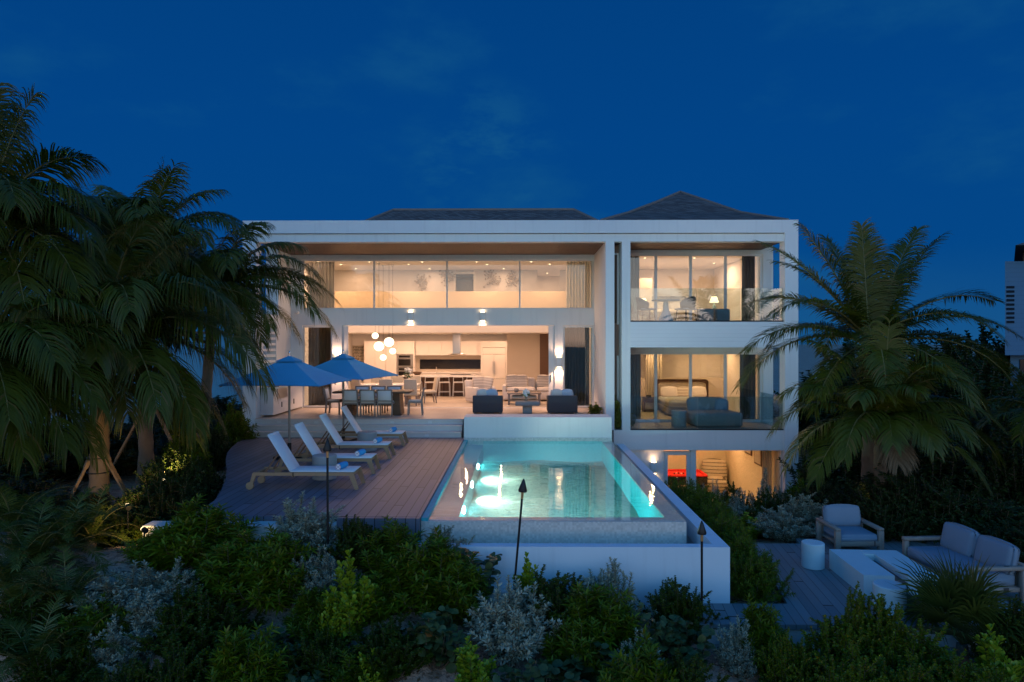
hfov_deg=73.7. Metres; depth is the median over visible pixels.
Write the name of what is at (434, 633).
round leaf shrub
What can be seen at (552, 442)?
pool water
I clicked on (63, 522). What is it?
cycad
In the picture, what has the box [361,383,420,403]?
dining table
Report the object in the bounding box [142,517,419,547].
deck kerb
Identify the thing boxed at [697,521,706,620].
garden torch
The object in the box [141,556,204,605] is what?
silver shrub
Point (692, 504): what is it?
feathery shrub
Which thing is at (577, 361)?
curtain
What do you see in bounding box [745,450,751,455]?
framed picture
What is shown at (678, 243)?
villa
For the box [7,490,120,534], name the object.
dark bush
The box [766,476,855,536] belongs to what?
dark bush
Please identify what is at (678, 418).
drum table
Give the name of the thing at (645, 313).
nightstand
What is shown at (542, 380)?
cushion
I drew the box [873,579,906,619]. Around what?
drum stool
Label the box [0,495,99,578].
cycad
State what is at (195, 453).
leafy shrub
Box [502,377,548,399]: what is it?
sofa
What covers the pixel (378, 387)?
dining chair
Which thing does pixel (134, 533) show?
rounded shrub
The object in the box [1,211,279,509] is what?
palm tree
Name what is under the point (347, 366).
parasol
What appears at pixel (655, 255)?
sliding door
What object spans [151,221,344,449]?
palm tree
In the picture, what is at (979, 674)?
yellow green shrub
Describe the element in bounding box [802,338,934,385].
dark bush
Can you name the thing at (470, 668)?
paddle leaf shrub
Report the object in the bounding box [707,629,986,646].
deck base
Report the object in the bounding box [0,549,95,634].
cycad
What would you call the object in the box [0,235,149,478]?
palm tree
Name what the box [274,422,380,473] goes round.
sun lounger
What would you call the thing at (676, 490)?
feathery shrub
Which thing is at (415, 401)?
dining chair
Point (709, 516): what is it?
feathery shrub
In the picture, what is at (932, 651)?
yellow green shrub
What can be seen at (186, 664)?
rounded shrub
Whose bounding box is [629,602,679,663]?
round leaf shrub
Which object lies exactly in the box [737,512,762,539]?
paddle leaf shrub
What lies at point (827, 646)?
yellow green shrub
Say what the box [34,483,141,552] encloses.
cycad
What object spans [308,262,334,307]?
curtain
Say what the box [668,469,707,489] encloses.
pool table
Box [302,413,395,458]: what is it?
sun lounger
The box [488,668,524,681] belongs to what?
round leaf shrub
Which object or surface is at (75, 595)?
cycad
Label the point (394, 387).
dining chair
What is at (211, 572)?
leafy shrub
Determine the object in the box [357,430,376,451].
drum table
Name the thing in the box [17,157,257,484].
palm tree
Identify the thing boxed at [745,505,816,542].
silver shrub
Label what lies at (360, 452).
rolled towel
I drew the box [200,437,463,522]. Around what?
pool deck
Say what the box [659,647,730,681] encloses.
rounded shrub
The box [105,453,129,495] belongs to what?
palm brace
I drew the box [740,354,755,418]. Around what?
curtain
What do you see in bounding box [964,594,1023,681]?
rounded shrub
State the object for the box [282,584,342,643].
leafy shrub
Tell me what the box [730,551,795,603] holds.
feathery shrub
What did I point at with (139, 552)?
leafy shrub
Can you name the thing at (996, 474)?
dark bush
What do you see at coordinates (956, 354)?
dark bush
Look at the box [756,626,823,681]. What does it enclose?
yellow green shrub
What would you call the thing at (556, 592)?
rounded shrub
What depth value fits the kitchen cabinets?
32.84 m
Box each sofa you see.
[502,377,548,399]
[902,522,1023,600]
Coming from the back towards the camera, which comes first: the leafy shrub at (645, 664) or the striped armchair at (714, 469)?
the striped armchair at (714, 469)
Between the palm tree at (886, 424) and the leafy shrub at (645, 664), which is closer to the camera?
the leafy shrub at (645, 664)
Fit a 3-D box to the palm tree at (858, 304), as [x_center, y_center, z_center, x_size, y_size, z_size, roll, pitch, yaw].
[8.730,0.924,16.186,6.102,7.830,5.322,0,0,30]
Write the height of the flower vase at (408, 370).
0.640 m
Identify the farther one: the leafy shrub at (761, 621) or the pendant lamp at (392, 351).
the pendant lamp at (392, 351)
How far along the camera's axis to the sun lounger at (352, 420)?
19.09 m
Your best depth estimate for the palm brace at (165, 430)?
17.20 m
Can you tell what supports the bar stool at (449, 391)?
on the villa
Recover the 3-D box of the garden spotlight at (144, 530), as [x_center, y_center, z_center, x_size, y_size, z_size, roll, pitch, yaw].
[-5.686,3.153,10.555,0.146,0.549,0.084,0,0,44]
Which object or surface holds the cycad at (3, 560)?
on the ground
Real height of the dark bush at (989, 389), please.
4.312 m
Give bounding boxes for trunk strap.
[86,456,110,473]
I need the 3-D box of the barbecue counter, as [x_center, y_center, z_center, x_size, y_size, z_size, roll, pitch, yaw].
[-7.758,1.830,23.164,0.470,1.060,2.940,0,0,1]
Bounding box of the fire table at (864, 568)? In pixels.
[829,549,938,595]
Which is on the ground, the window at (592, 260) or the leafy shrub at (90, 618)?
the leafy shrub at (90, 618)
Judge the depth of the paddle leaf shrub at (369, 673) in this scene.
8.35 m
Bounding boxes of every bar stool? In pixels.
[438,377,450,396]
[452,377,463,396]
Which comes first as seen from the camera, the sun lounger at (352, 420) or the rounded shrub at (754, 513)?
the rounded shrub at (754, 513)
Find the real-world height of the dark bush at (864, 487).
1.635 m
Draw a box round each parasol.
[219,351,351,459]
[315,349,398,441]
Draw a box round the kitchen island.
[402,367,475,396]
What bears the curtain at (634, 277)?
hanging from the villa
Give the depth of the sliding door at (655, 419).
23.39 m
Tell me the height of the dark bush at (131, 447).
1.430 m
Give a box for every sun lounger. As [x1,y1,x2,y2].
[246,431,365,489]
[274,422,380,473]
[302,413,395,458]
[329,405,408,445]
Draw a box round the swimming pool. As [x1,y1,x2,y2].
[415,440,729,609]
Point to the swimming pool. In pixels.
(654, 544)
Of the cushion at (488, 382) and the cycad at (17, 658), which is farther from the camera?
the cushion at (488, 382)
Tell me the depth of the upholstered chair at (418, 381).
27.48 m
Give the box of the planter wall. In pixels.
[464,414,611,444]
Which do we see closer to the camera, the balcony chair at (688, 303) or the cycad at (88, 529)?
the cycad at (88, 529)
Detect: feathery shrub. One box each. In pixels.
[660,476,690,488]
[669,478,695,499]
[671,476,712,500]
[681,484,737,525]
[694,500,747,532]
[705,512,760,553]
[721,522,780,574]
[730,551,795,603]
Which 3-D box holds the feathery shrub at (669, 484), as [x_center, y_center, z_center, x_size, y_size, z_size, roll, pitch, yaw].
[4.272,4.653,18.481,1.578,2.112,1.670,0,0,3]
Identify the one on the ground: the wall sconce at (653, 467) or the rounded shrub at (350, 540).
the rounded shrub at (350, 540)
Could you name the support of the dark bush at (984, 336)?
on the ground
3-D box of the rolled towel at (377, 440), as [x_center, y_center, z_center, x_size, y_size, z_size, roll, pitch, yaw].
[-3.370,2.490,17.129,0.132,0.132,0.331,0,0,13]
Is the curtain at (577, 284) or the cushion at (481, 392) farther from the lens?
the curtain at (577, 284)
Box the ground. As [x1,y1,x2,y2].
[0,345,994,681]
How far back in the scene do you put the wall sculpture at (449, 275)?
28.20 m
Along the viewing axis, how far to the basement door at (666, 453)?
21.47 m
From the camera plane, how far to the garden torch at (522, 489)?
9.88 m
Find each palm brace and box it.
[69,461,89,497]
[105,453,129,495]
[110,420,137,472]
[156,411,171,441]
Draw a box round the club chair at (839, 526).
[816,504,883,549]
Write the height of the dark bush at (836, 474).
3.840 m
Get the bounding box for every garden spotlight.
[125,504,130,536]
[141,527,148,535]
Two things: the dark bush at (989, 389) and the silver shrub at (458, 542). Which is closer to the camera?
the silver shrub at (458, 542)
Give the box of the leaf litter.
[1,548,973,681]
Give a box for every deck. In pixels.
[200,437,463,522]
[697,538,1023,629]
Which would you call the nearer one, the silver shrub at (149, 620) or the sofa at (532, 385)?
the silver shrub at (149, 620)
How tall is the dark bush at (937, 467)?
3.528 m
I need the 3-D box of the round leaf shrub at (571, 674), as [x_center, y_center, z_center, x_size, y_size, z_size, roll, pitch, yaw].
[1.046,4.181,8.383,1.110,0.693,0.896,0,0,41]
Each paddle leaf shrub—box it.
[318,597,345,643]
[321,548,377,643]
[357,648,382,681]
[453,635,499,681]
[511,552,540,603]
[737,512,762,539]
[972,623,1023,681]
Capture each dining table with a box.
[332,389,413,415]
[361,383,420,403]
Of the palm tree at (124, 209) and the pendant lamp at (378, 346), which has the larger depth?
the pendant lamp at (378, 346)
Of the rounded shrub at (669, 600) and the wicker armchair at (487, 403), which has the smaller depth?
the rounded shrub at (669, 600)
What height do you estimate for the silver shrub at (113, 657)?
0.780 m
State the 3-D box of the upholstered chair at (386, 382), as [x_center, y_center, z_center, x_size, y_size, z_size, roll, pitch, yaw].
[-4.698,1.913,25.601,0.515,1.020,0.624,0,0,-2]
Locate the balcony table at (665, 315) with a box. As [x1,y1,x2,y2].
[652,299,679,320]
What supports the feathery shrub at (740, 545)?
on the ground
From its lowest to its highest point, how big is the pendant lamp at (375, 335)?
2.850 m
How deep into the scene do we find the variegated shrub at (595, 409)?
22.01 m
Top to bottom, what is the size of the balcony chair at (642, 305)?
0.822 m
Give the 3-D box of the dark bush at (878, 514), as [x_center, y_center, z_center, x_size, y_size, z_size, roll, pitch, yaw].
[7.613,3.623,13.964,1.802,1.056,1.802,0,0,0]
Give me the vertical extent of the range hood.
0.950 m
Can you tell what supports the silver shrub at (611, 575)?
on the ground
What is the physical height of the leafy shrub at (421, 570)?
1.131 m
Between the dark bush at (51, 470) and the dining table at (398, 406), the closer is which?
the dark bush at (51, 470)
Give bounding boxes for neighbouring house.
[1005,243,1023,398]
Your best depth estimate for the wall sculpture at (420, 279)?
28.21 m
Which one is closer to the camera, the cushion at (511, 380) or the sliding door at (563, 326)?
the sliding door at (563, 326)
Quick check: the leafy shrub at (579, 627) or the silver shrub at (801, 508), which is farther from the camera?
the silver shrub at (801, 508)
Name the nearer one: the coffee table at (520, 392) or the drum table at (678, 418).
the drum table at (678, 418)
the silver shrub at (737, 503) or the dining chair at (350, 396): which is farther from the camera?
the dining chair at (350, 396)
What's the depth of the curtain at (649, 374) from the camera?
27.31 m
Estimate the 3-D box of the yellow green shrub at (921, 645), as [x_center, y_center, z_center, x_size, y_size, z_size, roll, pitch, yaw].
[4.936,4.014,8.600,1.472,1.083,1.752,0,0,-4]
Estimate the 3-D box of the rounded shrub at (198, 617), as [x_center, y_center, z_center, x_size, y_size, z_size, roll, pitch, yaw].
[-4.002,3.675,9.010,1.464,1.028,1.702,0,0,5]
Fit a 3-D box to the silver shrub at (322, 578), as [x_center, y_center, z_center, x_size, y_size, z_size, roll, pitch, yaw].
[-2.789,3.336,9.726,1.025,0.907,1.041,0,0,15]
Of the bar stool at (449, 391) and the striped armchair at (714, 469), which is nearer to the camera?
the striped armchair at (714, 469)
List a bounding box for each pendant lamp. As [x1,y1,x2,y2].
[372,263,378,338]
[374,263,383,350]
[380,265,385,359]
[384,264,393,346]
[389,265,395,353]
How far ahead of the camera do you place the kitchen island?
29.98 m
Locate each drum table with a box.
[312,453,336,480]
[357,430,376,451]
[671,410,686,426]
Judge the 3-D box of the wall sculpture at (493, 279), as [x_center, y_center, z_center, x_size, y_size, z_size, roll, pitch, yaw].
[-0.819,-2.572,28.189,0.764,0.741,0.074,0,0,1]
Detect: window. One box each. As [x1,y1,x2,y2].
[302,259,593,308]
[614,253,618,400]
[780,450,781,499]
[1019,359,1023,398]
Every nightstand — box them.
[639,311,650,320]
[642,397,653,411]
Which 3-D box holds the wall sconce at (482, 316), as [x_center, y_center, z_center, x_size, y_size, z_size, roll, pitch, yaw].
[-1.058,-0.884,24.536,0.176,0.316,0.120,0,0,1]
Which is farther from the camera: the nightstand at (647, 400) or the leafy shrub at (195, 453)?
the nightstand at (647, 400)
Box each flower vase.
[404,367,411,378]
[521,389,529,397]
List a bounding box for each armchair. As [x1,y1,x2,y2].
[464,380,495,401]
[473,395,502,413]
[547,395,577,413]
[701,458,727,492]
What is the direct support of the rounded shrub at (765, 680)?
on the ground
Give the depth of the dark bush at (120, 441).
18.59 m
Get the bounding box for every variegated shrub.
[587,402,602,413]
[614,395,620,422]
[614,411,620,429]
[630,413,636,426]
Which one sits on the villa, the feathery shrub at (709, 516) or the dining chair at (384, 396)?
the dining chair at (384, 396)
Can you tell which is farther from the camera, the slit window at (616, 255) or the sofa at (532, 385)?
the sofa at (532, 385)
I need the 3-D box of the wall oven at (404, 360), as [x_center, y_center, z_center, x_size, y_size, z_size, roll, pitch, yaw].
[-5.141,0.955,32.942,0.780,0.570,0.615,0,0,1]
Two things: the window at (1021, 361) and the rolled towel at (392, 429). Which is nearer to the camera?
the rolled towel at (392, 429)
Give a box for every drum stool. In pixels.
[801,539,824,569]
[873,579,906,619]
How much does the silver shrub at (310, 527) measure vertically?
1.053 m
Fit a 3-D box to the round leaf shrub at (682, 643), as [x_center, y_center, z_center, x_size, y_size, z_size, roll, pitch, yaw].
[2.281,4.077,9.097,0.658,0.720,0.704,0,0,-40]
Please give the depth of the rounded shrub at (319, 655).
8.44 m
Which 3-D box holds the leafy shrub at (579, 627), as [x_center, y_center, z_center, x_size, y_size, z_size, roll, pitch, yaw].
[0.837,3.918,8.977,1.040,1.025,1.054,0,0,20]
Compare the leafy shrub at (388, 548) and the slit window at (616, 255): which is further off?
the slit window at (616, 255)
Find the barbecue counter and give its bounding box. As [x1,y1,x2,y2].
[261,386,301,414]
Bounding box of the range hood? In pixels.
[448,333,465,354]
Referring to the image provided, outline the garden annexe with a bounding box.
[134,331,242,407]
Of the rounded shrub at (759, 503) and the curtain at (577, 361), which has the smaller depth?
the rounded shrub at (759, 503)
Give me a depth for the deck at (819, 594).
10.70 m
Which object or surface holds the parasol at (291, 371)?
on the pool deck at (405, 480)
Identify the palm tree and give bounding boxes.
[0,82,136,337]
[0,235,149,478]
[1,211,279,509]
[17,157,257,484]
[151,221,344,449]
[730,216,1023,478]
[765,312,1012,502]
[967,357,1023,446]
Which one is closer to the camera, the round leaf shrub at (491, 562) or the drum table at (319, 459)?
the round leaf shrub at (491, 562)
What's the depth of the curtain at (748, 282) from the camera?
23.67 m
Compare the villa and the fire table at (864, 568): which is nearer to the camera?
the fire table at (864, 568)
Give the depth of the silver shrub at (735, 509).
15.21 m
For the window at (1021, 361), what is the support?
in the neighbouring house
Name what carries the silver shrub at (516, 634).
on the ground
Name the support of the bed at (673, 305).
on the villa
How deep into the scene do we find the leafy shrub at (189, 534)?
10.35 m
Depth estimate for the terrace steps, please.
20.95 m
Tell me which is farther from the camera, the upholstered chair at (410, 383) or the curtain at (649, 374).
the curtain at (649, 374)
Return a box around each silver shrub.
[60,559,180,625]
[77,618,154,680]
[115,587,186,643]
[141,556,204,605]
[252,491,345,559]
[288,544,356,604]
[422,524,474,557]
[464,574,568,666]
[576,556,656,622]
[605,628,660,668]
[711,479,726,502]
[711,614,756,681]
[723,487,754,518]
[724,501,742,518]
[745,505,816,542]
[747,467,788,506]
[773,492,827,538]
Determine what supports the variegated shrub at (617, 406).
on the villa
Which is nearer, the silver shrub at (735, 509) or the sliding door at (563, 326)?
the silver shrub at (735, 509)
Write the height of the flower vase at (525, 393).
0.426 m
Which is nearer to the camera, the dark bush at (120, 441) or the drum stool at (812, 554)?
the drum stool at (812, 554)
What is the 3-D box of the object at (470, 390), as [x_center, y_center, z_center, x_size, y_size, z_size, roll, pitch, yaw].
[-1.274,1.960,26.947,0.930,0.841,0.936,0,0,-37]
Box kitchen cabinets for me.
[364,341,506,388]
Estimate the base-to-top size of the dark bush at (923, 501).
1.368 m
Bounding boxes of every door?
[303,326,331,406]
[398,359,410,365]
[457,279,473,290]
[563,326,593,407]
[630,253,762,320]
[630,352,762,421]
[664,451,689,485]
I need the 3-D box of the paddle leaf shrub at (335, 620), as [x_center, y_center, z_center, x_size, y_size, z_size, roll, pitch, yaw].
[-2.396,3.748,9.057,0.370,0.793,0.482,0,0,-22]
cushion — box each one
[472,376,483,387]
[476,389,486,394]
[483,376,493,388]
[486,389,497,394]
[506,374,516,386]
[516,374,527,386]
[537,374,547,386]
[550,389,562,394]
[562,389,573,394]
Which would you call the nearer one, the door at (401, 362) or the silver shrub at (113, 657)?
the silver shrub at (113, 657)
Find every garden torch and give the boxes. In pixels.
[323,438,331,560]
[513,479,526,589]
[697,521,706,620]
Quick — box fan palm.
[872,545,1023,664]
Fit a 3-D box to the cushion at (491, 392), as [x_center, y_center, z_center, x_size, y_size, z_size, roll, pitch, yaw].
[-0.686,1.820,22.847,0.450,0.460,0.190,-4,12,7]
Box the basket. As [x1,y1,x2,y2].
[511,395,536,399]
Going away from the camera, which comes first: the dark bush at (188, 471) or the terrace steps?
the dark bush at (188, 471)
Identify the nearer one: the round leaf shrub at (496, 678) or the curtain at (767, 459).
the round leaf shrub at (496, 678)
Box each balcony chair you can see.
[636,297,655,320]
[675,296,696,320]
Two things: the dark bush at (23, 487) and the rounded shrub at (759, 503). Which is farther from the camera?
the rounded shrub at (759, 503)
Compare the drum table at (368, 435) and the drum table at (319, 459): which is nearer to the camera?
the drum table at (319, 459)
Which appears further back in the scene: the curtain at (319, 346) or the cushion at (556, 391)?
the curtain at (319, 346)
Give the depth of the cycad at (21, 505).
11.20 m
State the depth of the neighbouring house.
29.80 m
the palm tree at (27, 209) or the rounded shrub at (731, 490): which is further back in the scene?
the rounded shrub at (731, 490)
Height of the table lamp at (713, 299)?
0.500 m
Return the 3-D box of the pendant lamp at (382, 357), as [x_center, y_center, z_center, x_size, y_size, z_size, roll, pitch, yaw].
[-5.006,-1.089,26.528,0.250,3.691,0.250,0,0,1]
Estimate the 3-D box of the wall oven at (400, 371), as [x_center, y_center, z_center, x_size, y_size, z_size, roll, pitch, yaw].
[-5.141,1.545,32.942,0.780,0.550,0.615,0,0,1]
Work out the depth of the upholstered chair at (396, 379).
27.49 m
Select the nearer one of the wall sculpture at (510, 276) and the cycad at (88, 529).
the cycad at (88, 529)
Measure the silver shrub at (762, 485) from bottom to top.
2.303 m
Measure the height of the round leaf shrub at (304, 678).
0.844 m
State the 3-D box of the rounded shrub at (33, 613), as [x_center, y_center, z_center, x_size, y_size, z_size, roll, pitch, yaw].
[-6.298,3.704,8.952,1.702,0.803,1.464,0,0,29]
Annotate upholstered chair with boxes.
[350,380,360,388]
[371,377,382,382]
[379,379,392,388]
[391,376,402,388]
[404,379,419,405]
[408,376,420,398]
[421,376,438,402]
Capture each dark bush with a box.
[0,418,136,489]
[0,475,88,520]
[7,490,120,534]
[49,419,165,469]
[70,423,171,475]
[108,472,213,526]
[114,414,216,443]
[117,444,217,506]
[156,393,242,437]
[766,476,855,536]
[773,361,857,449]
[776,425,861,503]
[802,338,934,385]
[824,413,1013,499]
[827,463,960,535]
[838,353,1015,428]
[855,492,939,543]
[890,475,1002,535]
[899,360,1023,436]
[901,337,1022,409]
[932,316,1023,405]
[938,395,1023,465]
[941,494,1023,534]
[943,419,1023,508]
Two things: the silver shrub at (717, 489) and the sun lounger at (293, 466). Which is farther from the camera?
the silver shrub at (717, 489)
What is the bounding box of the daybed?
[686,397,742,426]
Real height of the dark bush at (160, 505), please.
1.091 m
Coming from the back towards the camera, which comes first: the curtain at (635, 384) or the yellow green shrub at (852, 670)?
the curtain at (635, 384)
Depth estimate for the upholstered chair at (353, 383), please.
25.37 m
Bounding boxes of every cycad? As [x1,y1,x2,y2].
[0,481,76,542]
[0,486,131,574]
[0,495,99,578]
[0,530,92,630]
[0,544,127,636]
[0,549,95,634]
[0,589,103,681]
[3,610,136,681]
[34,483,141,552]
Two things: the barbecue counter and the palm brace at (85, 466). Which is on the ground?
the palm brace at (85, 466)
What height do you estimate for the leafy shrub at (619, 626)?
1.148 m
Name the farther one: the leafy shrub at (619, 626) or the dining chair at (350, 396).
the dining chair at (350, 396)
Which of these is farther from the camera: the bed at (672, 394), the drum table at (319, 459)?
the bed at (672, 394)
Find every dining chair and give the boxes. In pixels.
[323,387,341,414]
[344,389,361,416]
[355,386,369,412]
[359,389,376,416]
[368,386,385,412]
[376,389,394,416]
[384,386,401,412]
[407,387,424,414]
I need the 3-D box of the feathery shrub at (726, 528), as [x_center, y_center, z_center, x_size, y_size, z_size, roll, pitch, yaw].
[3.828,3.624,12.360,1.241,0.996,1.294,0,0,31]
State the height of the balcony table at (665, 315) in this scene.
0.740 m
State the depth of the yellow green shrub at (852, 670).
7.86 m
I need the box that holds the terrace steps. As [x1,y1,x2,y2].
[248,419,462,437]
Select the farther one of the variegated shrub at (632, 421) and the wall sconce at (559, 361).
the wall sconce at (559, 361)
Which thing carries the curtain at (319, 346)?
hanging from the villa
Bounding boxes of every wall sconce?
[408,312,412,320]
[480,312,484,320]
[557,357,561,366]
[650,462,656,473]
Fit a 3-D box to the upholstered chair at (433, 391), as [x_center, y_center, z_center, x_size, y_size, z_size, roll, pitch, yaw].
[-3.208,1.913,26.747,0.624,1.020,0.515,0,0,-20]
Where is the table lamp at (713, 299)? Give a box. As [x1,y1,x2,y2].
[709,296,718,309]
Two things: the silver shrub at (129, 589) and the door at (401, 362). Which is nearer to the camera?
the silver shrub at (129, 589)
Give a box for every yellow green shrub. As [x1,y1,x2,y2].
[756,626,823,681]
[798,614,897,681]
[801,640,894,681]
[811,580,916,669]
[843,616,960,679]
[867,647,939,681]
[904,642,969,678]
[925,649,1014,681]
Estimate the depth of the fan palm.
9.19 m
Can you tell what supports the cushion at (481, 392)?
on the wicker armchair at (487, 403)
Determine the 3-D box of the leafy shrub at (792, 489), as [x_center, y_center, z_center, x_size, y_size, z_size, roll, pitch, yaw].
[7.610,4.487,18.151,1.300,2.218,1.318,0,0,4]
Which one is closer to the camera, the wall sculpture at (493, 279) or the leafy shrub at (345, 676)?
the leafy shrub at (345, 676)
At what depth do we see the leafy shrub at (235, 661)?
8.05 m
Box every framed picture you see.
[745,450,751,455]
[754,450,761,466]
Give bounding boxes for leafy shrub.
[48,592,133,656]
[116,526,188,572]
[143,493,263,568]
[152,426,214,497]
[167,526,268,601]
[198,621,296,681]
[211,523,323,615]
[212,397,258,446]
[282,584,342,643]
[308,650,371,681]
[347,570,408,627]
[353,515,429,589]
[370,525,490,615]
[414,547,491,627]
[539,601,614,677]
[547,581,653,664]
[596,623,690,681]
[736,593,786,674]
[778,470,805,505]
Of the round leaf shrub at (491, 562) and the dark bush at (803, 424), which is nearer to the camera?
the round leaf shrub at (491, 562)
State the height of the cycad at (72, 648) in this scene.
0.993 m
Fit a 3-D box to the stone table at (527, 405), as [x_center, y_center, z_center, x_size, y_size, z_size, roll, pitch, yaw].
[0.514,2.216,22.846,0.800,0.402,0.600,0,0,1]
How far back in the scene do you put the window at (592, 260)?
24.67 m
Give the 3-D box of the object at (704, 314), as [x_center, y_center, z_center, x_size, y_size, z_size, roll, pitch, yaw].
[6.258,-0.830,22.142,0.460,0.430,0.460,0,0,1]
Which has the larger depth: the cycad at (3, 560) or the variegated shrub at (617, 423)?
the variegated shrub at (617, 423)
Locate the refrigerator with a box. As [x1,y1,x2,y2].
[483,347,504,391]
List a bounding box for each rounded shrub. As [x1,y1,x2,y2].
[0,584,85,663]
[7,632,116,681]
[70,511,162,548]
[103,658,164,681]
[123,581,266,665]
[126,637,221,681]
[278,626,373,681]
[320,514,384,571]
[336,612,434,681]
[521,564,602,642]
[637,575,729,640]
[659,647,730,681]
[713,479,761,508]
[739,506,768,538]
[753,487,787,518]
[759,654,825,681]
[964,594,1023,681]
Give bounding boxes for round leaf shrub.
[249,625,305,667]
[285,664,326,681]
[407,604,469,672]
[455,547,501,594]
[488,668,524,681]
[498,658,563,681]
[551,641,620,681]
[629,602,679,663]
[664,614,716,666]
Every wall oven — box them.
[396,355,412,366]
[396,367,412,378]
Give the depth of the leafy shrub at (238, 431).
20.16 m
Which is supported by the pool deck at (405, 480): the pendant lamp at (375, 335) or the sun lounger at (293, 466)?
the sun lounger at (293, 466)
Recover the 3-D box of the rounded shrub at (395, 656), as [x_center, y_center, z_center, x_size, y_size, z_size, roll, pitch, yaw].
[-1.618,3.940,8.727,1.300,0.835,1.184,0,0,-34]
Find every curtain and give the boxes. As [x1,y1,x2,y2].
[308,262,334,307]
[308,328,330,404]
[565,327,588,405]
[566,261,589,307]
[630,256,638,320]
[630,354,640,418]
[646,354,661,395]
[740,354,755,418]
[742,256,754,320]
[762,450,771,493]
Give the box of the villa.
[243,191,797,503]
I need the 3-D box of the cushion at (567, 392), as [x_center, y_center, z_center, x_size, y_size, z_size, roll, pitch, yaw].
[1.834,1.820,22.824,0.450,0.460,0.190,-6,11,9]
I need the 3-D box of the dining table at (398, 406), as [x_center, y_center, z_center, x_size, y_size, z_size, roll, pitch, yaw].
[-4.549,2.027,22.544,2.500,0.785,1.050,0,0,1]
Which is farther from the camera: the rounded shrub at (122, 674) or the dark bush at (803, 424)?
the dark bush at (803, 424)
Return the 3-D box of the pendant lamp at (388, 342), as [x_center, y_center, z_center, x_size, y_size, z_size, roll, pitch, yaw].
[-4.699,-1.360,26.085,0.380,3.150,0.380,0,0,1]
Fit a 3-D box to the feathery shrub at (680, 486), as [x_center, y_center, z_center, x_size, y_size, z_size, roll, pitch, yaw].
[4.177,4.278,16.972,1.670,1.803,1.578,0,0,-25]
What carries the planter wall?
on the ground
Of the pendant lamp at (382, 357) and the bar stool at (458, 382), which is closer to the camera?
the pendant lamp at (382, 357)
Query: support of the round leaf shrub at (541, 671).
on the ground
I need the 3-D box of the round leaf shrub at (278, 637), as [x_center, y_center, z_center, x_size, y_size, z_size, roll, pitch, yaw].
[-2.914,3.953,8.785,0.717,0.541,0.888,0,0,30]
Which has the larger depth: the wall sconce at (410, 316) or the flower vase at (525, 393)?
the wall sconce at (410, 316)
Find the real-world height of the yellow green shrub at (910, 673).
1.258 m
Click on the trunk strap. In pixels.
(96, 473)
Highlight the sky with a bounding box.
[0,0,1023,344]
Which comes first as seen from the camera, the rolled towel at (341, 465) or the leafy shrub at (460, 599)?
the leafy shrub at (460, 599)
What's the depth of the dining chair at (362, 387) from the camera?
23.51 m
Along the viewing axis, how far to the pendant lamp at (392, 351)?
26.22 m
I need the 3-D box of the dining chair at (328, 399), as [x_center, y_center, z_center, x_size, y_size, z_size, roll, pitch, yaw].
[-5.923,1.984,22.657,0.560,0.877,0.500,0,0,1]
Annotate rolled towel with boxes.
[336,461,347,469]
[355,449,365,455]
[373,437,382,443]
[389,427,396,431]
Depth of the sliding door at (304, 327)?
24.73 m
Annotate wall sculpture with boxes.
[414,274,430,290]
[439,270,455,285]
[483,270,500,287]
[505,270,518,286]
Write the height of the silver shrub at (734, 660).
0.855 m
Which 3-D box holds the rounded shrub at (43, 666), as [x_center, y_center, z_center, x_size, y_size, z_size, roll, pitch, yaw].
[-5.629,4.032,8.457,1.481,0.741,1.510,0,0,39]
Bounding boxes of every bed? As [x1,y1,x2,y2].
[643,296,696,320]
[657,379,708,414]
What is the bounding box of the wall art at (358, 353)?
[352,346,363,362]
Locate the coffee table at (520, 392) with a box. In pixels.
[507,391,540,404]
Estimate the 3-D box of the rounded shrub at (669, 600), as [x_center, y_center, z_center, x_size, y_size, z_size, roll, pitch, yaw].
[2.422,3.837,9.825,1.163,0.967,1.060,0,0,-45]
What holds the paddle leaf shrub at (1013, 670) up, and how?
on the ground
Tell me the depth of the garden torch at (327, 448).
10.31 m
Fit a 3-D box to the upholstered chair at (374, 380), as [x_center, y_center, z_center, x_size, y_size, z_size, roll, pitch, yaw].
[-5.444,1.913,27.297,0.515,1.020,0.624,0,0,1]
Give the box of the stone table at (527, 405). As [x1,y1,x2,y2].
[515,400,539,413]
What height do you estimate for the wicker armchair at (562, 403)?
0.620 m
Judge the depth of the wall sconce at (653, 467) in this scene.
21.29 m
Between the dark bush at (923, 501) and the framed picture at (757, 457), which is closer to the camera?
the dark bush at (923, 501)
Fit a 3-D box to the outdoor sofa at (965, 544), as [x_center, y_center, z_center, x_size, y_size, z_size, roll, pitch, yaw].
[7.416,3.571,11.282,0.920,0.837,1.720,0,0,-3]
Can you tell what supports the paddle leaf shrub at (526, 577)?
on the ground

